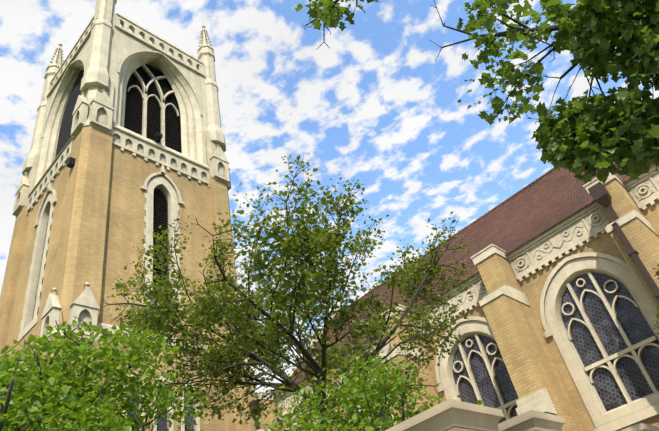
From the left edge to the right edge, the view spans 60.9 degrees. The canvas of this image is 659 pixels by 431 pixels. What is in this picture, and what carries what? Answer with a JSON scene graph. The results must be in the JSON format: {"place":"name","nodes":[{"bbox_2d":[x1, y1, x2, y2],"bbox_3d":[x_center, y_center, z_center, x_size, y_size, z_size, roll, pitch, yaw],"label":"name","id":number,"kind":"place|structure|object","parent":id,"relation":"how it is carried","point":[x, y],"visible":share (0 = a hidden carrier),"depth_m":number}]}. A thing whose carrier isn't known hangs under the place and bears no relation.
{"place":"outdoors","nodes":[
{"label":"outdoors","id":0,"kind":"place"},
{"bbox_2d":[0,344,152,430],"bbox_3d":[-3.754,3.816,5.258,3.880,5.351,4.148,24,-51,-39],"label":"bush","id":1,"kind":"object","parent":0,"point":[13,414],"depth_m":5.93},
{"bbox_2d":[0,312,210,430],"bbox_3d":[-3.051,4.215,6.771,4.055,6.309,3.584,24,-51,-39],"label":"bush","id":2,"kind":"object","parent":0,"point":[69,346],"depth_m":7.57},
{"bbox_2d":[0,125,255,430],"bbox_3d":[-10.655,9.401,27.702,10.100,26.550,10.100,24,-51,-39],"label":"tower wall","id":3,"kind":"structure","parent":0,"point":[97,228],"depth_m":28.75},
{"bbox_2d":[104,153,475,430],"bbox_3d":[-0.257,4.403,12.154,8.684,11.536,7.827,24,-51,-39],"label":"tree","id":4,"kind":"object","parent":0,"point":[312,236],"depth_m":12.12},
{"bbox_2d":[0,0,658,392],"label":"sky","id":5,"kind":"structure","parent":0,"point":[376,105]},
{"bbox_2d":[254,355,481,430],"bbox_3d":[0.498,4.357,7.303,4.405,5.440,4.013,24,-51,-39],"label":"bush","id":6,"kind":"object","parent":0,"point":[357,400],"depth_m":8.39},
{"bbox_2d":[249,182,658,430],"bbox_3d":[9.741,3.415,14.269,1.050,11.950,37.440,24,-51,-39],"label":"nave downpipes","id":7,"kind":"object","parent":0,"point":[600,194],"visible":0.65,"depth_m":17.56},
{"bbox_2d":[254,164,658,430],"bbox_3d":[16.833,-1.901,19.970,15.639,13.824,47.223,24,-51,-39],"label":"nave stone dressings","id":8,"kind":"structure","parent":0,"point":[587,223],"depth_m":19.09},
{"bbox_2d":[303,273,658,430],"bbox_3d":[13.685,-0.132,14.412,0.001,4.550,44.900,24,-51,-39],"label":"window glass","id":9,"kind":"object","parent":8,"relation":"in","point":[634,323],"visible":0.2,"depth_m":18.14},
{"bbox_2d":[273,160,652,397],"bbox_3d":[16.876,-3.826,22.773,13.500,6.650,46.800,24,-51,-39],"label":"roof","id":10,"kind":"structure","parent":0,"point":[552,197],"depth_m":25.18},
{"bbox_2d":[295,0,658,333],"bbox_3d":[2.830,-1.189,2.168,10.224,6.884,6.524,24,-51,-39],"label":"overhanging oak tree","id":11,"kind":"object","parent":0,"point":[586,123],"depth_m":4.09},
{"bbox_2d":[385,399,658,430],"bbox_3d":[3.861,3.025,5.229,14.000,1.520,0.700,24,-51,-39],"label":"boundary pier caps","id":12,"kind":"object","parent":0,"point":[446,414],"visible":0.98,"depth_m":2.90},
{"label":"lawn","id":13,"kind":"structure","parent":0,"visible":0},
{"bbox_2d":[12,0,252,430],"bbox_3d":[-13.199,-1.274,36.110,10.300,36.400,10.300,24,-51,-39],"label":"stone trim","id":14,"kind":"structure","parent":13,"relation":"on","point":[108,54],"depth_m":35.89},
{"bbox_2d":[23,64,181,430],"bbox_3d":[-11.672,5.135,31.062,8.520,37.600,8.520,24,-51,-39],"label":"dark tower interior","id":15,"kind":"object","parent":14,"relation":"in","point":[64,137],"visible":0.08,"depth_m":37.39},
{"bbox_2d":[32,66,178,319],"bbox_3d":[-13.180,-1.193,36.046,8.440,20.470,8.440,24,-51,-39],"label":"louvers","id":16,"kind":"object","parent":14,"relation":"in","point":[151,135],"visible":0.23,"depth_m":37.31},
{"bbox_2d":[66,132,162,168],"bbox_3d":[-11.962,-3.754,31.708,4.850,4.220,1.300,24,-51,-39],"label":"tower floodlight fixtures","id":17,"kind":"object","parent":14,"relation":"attached to","point":[72,160],"visible":1,"depth_m":29.38},
{"bbox_2d":[127,379,193,430],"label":"window","id":18,"kind":"structure","parent":14,"relation":"in","point":[162,425],"depth_m":24.36},
{"bbox_2d":[259,179,658,430],"bbox_3d":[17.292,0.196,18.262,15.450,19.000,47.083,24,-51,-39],"label":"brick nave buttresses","id":19,"kind":"structure","parent":13,"relation":"on","point":[533,359],"depth_m":18.15},
{"bbox_2d":[444,426,482,430],"bbox_3d":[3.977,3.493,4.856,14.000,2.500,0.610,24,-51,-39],"label":"wall","id":20,"kind":"structure","parent":13,"relation":"on","point":[454,428],"depth_m":2.77}
]}

